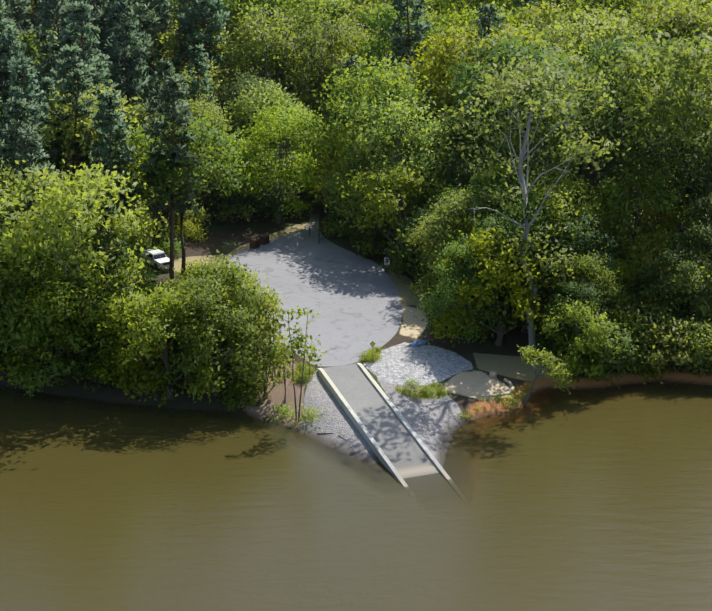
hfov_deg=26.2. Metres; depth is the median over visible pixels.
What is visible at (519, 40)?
deciduous tree
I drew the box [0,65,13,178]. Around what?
pine tree
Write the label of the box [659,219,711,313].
deciduous tree
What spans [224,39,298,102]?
tree
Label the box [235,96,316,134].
tree
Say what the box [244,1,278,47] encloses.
pine tree
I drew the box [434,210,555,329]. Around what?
tree
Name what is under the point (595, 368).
bush
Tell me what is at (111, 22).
pine tree
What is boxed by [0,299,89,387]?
tree
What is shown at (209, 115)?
tree
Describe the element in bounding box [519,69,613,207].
deciduous tree
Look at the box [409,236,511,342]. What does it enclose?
tree
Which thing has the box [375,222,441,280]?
bush
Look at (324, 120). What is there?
tree
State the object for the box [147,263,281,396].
tree
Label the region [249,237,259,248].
litter bin
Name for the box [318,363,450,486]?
ramp boat
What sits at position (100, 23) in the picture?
pine tree
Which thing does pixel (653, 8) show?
deciduous tree
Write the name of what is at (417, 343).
puddle
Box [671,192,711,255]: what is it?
deciduous tree
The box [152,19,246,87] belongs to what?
deciduous tree
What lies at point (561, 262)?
tree
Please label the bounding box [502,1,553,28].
deciduous tree
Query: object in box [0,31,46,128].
pine tree
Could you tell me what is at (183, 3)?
pine tree
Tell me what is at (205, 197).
tree
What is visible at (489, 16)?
pine tree
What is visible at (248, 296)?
tree
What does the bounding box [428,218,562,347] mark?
tree
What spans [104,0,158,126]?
pine tree
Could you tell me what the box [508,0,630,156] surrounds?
deciduous tree
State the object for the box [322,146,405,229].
tree
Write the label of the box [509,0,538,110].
pine tree
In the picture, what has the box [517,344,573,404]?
leaning tree
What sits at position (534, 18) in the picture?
deciduous tree
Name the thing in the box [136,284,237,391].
tree
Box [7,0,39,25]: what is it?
deciduous tree
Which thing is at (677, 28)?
deciduous tree
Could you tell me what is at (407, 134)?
tree
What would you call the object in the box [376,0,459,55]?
deciduous tree
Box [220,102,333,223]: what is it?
tree
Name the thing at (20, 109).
pine tree
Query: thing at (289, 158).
tree
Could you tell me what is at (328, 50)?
tree
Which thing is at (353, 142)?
tree
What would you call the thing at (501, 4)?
deciduous tree
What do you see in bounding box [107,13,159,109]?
pine tree
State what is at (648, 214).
tree
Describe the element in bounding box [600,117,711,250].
deciduous tree
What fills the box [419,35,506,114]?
deciduous tree
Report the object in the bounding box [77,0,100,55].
pine tree
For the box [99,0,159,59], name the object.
pine tree
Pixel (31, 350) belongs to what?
tree
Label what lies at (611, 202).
deciduous tree
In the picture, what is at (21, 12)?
pine tree
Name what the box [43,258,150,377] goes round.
tree
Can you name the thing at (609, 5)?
deciduous tree
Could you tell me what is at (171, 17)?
deciduous tree
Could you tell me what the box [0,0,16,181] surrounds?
pine tree
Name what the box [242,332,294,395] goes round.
sap tree
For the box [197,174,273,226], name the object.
bush
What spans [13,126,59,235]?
pine tree
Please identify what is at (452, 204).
tree
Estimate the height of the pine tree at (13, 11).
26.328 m
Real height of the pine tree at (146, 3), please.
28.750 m
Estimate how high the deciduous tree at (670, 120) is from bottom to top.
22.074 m
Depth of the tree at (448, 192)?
181.56 m
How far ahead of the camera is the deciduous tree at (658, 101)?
174.35 m
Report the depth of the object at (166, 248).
193.86 m
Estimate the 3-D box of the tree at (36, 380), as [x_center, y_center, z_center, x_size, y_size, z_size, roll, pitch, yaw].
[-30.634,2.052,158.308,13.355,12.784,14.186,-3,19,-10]
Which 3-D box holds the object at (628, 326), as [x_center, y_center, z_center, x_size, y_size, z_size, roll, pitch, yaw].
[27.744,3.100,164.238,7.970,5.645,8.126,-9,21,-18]
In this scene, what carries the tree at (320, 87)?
on the terrain
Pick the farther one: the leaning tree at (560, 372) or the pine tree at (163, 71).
the pine tree at (163, 71)
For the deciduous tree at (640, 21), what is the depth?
229.76 m
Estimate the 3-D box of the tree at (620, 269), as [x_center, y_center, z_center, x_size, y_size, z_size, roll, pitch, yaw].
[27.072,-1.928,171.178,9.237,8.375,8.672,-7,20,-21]
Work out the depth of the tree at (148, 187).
197.63 m
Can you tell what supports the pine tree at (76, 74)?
on the terrain
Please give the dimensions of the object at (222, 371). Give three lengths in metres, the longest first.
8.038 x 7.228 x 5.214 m
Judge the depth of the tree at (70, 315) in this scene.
156.13 m
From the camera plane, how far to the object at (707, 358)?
160.72 m
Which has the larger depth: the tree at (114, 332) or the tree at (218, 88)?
the tree at (218, 88)
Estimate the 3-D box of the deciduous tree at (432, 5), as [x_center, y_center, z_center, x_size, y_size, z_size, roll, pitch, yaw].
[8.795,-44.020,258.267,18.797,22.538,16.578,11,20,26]
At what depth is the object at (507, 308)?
171.46 m
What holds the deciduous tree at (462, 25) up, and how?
on the terrain
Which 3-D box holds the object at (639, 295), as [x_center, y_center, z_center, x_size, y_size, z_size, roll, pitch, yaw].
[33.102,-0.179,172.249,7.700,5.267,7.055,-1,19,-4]
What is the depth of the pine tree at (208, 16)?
235.66 m
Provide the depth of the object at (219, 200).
208.09 m
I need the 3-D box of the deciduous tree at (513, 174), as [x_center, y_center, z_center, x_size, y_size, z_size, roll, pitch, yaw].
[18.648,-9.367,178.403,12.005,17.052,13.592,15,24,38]
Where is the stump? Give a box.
[489,370,497,379]
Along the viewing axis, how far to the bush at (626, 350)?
160.34 m
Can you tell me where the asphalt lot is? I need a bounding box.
[229,204,401,366]
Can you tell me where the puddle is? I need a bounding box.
[408,340,429,346]
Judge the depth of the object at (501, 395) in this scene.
155.96 m
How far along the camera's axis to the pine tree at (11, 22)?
218.09 m
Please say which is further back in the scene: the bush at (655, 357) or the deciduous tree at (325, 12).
the deciduous tree at (325, 12)
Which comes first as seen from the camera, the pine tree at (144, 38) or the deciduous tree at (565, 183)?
the deciduous tree at (565, 183)
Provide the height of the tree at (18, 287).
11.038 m
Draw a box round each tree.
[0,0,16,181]
[0,7,33,98]
[0,20,20,53]
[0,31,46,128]
[0,56,62,185]
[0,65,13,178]
[0,94,8,138]
[0,96,50,222]
[0,102,25,232]
[0,152,156,342]
[0,159,86,285]
[0,160,31,234]
[0,226,55,377]
[0,227,104,386]
[0,263,111,396]
[0,265,34,315]
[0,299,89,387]
[2,0,36,58]
[3,0,22,31]
[4,0,39,40]
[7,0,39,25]
[12,262,123,371]
[13,79,181,254]
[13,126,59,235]
[14,26,84,78]
[15,19,44,75]
[16,84,50,165]
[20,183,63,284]
[20,266,87,360]
[22,0,61,75]
[26,260,131,371]
[33,0,81,95]
[34,0,74,89]
[35,77,69,228]
[35,197,166,297]
[42,68,66,112]
[43,43,107,259]
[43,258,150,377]
[44,67,98,234]
[53,1,123,146]
[67,0,78,28]
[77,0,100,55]
[78,0,118,84]
[78,39,126,121]
[82,286,157,385]
[86,277,235,402]
[87,90,141,239]
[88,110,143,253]
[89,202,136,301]
[92,198,160,255]
[96,132,160,214]
[97,0,156,52]
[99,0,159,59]
[101,0,149,89]
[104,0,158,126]
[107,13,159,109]
[114,109,256,277]
[121,96,199,204]
[136,58,199,234]
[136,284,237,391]
[137,13,157,93]
[140,74,200,283]
[142,180,193,231]
[143,0,174,97]
[143,0,209,68]
[145,0,179,91]
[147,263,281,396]
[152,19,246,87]
[154,69,227,128]
[154,249,285,351]
[159,0,254,55]
[160,91,236,165]
[162,56,233,135]
[163,98,241,175]
[167,18,205,97]
[169,0,219,29]
[175,0,232,68]
[182,45,219,118]
[183,0,233,92]
[188,132,269,222]
[188,302,223,376]
[191,168,235,220]
[205,67,296,148]
[205,265,284,359]
[210,2,324,118]
[215,0,314,76]
[217,77,319,175]
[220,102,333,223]
[223,120,240,138]
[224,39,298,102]
[228,95,318,172]
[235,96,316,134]
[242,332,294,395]
[243,97,338,201]
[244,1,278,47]
[250,294,291,385]
[254,143,312,212]
[260,0,366,90]
[266,0,366,40]
[266,334,303,402]
[267,7,374,130]
[270,53,323,96]
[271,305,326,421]
[287,73,337,125]
[296,51,439,202]
[305,124,373,219]
[307,77,338,121]
[309,28,392,114]
[314,163,378,237]
[314,165,362,231]
[315,112,358,170]
[321,107,408,169]
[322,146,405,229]
[324,89,468,245]
[325,0,403,38]
[328,56,364,128]
[336,159,458,272]
[338,30,404,81]
[346,0,446,59]
[349,0,452,91]
[354,55,459,150]
[360,0,442,38]
[367,189,413,241]
[373,88,463,153]
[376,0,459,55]
[378,0,436,79]
[387,123,464,197]
[388,204,437,273]
[390,108,510,204]
[399,17,562,152]
[402,145,493,215]
[402,170,460,227]
[405,204,472,300]
[408,183,509,278]
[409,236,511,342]
[415,179,500,278]
[417,160,513,225]
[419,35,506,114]
[423,20,505,79]
[424,0,521,30]
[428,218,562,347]
[429,1,527,35]
[429,46,642,348]
[432,27,590,201]
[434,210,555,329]
[439,0,519,11]
[439,197,511,293]
[443,13,549,175]
[444,25,601,179]
[455,149,569,224]
[458,2,507,150]
[465,212,599,338]
[467,51,644,184]
[469,0,580,24]
[469,48,569,177]
[477,9,564,33]
[477,145,577,211]
[485,185,595,310]
[501,166,603,282]
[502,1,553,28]
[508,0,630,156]
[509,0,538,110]
[516,10,661,196]
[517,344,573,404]
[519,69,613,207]
[522,116,602,175]
[532,279,610,357]
[535,248,626,342]
[537,0,636,19]
[538,294,624,378]
[540,211,623,281]
[542,4,622,166]
[542,22,605,171]
[543,91,659,203]
[564,252,639,302]
[571,201,627,251]
[572,106,651,211]
[578,27,699,220]
[580,155,691,258]
[583,28,711,233]
[587,5,640,30]
[589,56,626,168]
[592,2,662,43]
[592,101,640,238]
[596,0,616,13]
[597,200,683,261]
[598,6,708,183]
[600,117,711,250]
[609,0,701,22]
[611,225,697,292]
[615,0,636,19]
[624,0,711,161]
[626,0,686,137]
[628,172,711,273]
[632,77,711,237]
[635,245,706,309]
[636,24,703,170]
[647,250,711,320]
[649,82,711,160]
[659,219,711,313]
[661,130,711,204]
[669,57,711,217]
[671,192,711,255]
[679,3,711,41]
[684,0,711,30]
[688,32,711,202]
[695,225,711,265]
[701,131,711,160]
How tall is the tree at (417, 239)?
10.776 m
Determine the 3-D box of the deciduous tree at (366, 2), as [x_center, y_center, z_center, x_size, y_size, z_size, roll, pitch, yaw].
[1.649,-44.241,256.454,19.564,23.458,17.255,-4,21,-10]
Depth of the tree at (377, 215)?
187.48 m
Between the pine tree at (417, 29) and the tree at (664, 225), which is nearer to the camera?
the tree at (664, 225)
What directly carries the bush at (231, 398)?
on the terrain
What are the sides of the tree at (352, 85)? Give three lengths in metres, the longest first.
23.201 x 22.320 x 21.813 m
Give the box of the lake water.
[0,381,711,610]
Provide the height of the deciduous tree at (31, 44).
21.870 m
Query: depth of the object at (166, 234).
197.60 m
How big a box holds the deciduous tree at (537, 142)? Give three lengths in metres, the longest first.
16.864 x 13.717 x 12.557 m
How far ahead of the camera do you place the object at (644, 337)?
162.18 m
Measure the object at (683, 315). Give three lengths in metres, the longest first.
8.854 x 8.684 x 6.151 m
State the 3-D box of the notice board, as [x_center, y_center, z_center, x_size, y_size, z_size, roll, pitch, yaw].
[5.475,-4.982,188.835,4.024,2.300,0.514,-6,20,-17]
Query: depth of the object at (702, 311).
167.86 m
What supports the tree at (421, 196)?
on the terrain
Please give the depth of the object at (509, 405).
155.26 m
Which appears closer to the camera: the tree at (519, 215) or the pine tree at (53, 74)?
the tree at (519, 215)
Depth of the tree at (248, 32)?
229.22 m
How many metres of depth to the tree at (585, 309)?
158.93 m
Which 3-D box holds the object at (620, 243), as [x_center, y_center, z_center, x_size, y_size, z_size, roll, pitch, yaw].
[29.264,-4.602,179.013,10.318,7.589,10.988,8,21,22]
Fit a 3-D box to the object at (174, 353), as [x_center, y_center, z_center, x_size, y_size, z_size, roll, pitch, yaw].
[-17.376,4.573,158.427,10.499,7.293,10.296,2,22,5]
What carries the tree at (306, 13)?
on the terrain
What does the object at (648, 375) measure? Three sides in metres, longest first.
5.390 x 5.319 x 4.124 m
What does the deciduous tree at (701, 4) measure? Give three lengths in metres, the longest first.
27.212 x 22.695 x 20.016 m
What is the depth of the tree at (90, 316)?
156.18 m
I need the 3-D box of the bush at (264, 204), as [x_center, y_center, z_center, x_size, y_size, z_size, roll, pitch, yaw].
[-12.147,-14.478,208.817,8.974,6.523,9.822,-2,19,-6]
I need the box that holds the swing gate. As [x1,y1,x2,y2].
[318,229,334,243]
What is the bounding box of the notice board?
[384,257,391,273]
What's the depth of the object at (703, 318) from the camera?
166.66 m
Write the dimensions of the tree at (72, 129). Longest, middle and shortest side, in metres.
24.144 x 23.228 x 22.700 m
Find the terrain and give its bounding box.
[0,9,711,466]
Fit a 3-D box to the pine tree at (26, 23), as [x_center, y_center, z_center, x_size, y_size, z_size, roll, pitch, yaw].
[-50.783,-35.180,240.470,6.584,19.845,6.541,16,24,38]
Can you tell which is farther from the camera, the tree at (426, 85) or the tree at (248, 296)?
the tree at (426, 85)
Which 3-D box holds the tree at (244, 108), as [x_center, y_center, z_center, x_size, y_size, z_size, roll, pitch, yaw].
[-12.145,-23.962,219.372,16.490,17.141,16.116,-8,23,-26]
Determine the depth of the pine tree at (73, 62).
182.86 m
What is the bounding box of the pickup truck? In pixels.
[138,249,169,270]
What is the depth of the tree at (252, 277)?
159.64 m
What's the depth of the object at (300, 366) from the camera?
158.62 m
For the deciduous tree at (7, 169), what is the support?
on the terrain
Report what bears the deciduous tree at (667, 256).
on the terrain
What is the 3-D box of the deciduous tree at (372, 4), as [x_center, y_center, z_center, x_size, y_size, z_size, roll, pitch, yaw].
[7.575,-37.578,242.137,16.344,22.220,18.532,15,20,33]
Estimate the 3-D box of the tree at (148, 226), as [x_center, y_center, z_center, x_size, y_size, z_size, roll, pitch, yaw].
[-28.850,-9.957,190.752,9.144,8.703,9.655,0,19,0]
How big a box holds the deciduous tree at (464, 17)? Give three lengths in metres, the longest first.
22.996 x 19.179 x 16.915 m
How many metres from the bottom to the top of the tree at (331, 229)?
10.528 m
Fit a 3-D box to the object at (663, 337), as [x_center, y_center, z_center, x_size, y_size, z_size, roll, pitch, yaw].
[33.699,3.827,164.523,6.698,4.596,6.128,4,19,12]
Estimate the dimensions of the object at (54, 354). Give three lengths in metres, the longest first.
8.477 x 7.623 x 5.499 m
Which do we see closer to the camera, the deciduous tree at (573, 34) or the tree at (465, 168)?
the tree at (465, 168)
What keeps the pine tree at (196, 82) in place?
on the terrain
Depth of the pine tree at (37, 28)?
225.15 m
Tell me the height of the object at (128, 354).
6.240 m
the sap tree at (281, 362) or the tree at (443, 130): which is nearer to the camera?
the sap tree at (281, 362)
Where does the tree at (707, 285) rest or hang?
on the terrain
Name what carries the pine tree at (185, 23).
on the terrain
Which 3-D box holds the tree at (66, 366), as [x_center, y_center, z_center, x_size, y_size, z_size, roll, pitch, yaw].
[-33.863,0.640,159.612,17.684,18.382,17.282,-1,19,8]
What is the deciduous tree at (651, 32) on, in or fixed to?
on the terrain
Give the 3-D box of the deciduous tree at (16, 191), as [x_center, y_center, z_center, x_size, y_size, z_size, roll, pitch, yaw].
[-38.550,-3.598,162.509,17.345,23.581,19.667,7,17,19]
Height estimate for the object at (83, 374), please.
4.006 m
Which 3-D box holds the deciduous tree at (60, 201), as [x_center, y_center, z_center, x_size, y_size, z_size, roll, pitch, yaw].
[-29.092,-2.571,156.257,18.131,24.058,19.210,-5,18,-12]
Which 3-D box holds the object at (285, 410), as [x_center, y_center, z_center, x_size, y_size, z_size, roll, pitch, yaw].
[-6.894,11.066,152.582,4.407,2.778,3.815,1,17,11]
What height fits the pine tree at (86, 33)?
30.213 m
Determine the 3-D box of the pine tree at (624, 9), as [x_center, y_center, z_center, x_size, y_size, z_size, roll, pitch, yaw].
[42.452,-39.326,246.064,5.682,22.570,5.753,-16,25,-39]
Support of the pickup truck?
on the terrain
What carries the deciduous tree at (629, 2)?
on the terrain
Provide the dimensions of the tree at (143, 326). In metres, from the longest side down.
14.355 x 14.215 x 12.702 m
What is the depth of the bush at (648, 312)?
164.18 m
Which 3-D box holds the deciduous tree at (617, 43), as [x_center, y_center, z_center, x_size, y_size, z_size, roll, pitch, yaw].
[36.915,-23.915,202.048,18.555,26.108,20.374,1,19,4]
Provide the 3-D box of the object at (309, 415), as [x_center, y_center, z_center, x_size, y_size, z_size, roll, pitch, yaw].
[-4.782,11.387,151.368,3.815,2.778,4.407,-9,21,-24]
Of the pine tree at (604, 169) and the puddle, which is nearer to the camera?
the puddle
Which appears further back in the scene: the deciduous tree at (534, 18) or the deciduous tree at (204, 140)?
the deciduous tree at (534, 18)
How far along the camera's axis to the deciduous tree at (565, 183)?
170.41 m
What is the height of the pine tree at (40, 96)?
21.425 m
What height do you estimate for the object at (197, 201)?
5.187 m
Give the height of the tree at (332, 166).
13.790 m
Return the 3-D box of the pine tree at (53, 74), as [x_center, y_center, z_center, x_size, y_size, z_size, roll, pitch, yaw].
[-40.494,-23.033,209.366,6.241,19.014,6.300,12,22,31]
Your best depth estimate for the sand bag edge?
157.34 m
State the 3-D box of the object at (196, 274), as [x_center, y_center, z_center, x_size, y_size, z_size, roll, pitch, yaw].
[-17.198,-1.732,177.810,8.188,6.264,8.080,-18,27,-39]
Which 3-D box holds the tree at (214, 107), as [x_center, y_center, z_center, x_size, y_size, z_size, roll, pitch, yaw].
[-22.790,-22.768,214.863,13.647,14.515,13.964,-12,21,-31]
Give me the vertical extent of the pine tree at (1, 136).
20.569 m
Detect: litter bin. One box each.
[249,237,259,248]
[259,233,269,244]
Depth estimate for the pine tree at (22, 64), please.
174.35 m
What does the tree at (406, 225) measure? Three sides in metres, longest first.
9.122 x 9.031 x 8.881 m
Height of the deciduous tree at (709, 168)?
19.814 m
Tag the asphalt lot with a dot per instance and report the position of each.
(352, 300)
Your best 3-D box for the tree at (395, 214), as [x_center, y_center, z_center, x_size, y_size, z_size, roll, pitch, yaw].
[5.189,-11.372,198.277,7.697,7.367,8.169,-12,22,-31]
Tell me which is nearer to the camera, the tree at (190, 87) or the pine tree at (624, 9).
the tree at (190, 87)
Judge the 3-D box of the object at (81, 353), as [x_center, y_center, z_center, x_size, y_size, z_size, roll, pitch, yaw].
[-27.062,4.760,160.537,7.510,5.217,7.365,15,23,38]
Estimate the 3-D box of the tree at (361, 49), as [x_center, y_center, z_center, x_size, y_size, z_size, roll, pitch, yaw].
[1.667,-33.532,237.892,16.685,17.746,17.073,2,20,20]
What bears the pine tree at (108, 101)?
on the terrain
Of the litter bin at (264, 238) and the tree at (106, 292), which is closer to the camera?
the tree at (106, 292)
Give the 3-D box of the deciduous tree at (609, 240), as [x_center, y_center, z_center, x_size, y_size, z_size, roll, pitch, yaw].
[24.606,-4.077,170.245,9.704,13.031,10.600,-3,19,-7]
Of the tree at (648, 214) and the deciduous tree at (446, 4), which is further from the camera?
the deciduous tree at (446, 4)
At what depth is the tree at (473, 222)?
174.09 m
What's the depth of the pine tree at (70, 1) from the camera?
245.95 m
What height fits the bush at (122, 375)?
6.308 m
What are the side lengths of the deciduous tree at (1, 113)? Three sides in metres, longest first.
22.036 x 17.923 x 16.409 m
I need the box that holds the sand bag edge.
[481,378,514,396]
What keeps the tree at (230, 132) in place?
on the terrain
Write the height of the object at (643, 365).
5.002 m
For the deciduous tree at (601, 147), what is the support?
on the terrain
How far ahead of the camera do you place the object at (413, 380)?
156.59 m
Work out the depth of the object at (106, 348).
158.51 m
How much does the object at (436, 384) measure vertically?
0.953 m
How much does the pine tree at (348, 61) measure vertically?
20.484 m
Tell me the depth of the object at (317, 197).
213.50 m
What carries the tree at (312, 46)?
on the terrain
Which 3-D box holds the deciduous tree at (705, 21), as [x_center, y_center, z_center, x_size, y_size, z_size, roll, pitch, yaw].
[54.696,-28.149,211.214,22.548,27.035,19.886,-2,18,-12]
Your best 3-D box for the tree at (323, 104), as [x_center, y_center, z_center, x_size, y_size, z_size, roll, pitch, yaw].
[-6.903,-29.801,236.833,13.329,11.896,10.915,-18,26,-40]
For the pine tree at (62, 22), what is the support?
on the terrain
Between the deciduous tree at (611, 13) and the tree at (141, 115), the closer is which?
the tree at (141, 115)
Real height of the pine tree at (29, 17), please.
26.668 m
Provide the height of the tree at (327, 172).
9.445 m
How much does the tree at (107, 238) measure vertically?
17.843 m
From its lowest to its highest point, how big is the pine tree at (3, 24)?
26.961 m
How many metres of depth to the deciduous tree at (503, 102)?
206.31 m
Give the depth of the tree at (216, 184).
205.60 m
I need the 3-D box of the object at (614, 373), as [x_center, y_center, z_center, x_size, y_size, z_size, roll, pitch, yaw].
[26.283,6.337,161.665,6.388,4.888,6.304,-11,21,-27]
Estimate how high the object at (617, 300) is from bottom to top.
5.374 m
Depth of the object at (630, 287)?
175.56 m
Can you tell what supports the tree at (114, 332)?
on the terrain
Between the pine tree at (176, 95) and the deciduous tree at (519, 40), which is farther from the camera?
the deciduous tree at (519, 40)
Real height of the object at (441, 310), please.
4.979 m
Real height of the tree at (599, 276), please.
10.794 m
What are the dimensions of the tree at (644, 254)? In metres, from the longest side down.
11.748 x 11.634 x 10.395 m
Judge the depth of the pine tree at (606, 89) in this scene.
200.90 m
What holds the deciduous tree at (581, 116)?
on the terrain
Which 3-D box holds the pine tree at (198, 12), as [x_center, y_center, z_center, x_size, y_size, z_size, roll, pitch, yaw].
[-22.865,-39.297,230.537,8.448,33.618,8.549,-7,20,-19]
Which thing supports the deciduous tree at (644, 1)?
on the terrain
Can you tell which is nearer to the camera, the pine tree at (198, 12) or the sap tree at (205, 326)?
the sap tree at (205, 326)
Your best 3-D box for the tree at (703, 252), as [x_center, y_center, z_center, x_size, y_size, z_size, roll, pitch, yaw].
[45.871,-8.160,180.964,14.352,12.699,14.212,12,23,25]
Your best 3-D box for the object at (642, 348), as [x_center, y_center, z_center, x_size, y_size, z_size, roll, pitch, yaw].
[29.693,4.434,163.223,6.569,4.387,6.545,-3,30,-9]
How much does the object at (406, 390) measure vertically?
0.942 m
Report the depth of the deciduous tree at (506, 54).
190.28 m
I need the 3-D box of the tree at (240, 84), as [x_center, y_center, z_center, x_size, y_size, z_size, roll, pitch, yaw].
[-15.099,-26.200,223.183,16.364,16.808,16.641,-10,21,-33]
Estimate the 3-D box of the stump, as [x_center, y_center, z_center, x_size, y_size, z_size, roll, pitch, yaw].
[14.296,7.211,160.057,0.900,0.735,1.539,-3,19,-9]
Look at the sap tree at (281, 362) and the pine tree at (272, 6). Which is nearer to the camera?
the sap tree at (281, 362)
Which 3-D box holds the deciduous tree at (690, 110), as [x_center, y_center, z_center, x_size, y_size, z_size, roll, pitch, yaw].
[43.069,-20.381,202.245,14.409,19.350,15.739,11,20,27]
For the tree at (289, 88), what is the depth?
238.42 m
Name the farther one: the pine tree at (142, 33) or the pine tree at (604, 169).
the pine tree at (142, 33)
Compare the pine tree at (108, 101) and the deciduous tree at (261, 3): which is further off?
the deciduous tree at (261, 3)
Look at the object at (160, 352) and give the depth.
156.16 m
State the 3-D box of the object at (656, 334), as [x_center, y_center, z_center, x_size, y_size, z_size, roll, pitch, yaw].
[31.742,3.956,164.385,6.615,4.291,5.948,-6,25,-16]
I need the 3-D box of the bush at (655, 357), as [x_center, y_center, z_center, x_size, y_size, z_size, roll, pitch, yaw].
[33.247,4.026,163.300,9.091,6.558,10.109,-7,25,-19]
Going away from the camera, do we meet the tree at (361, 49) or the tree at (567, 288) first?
the tree at (567, 288)
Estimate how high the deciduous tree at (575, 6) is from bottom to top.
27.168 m

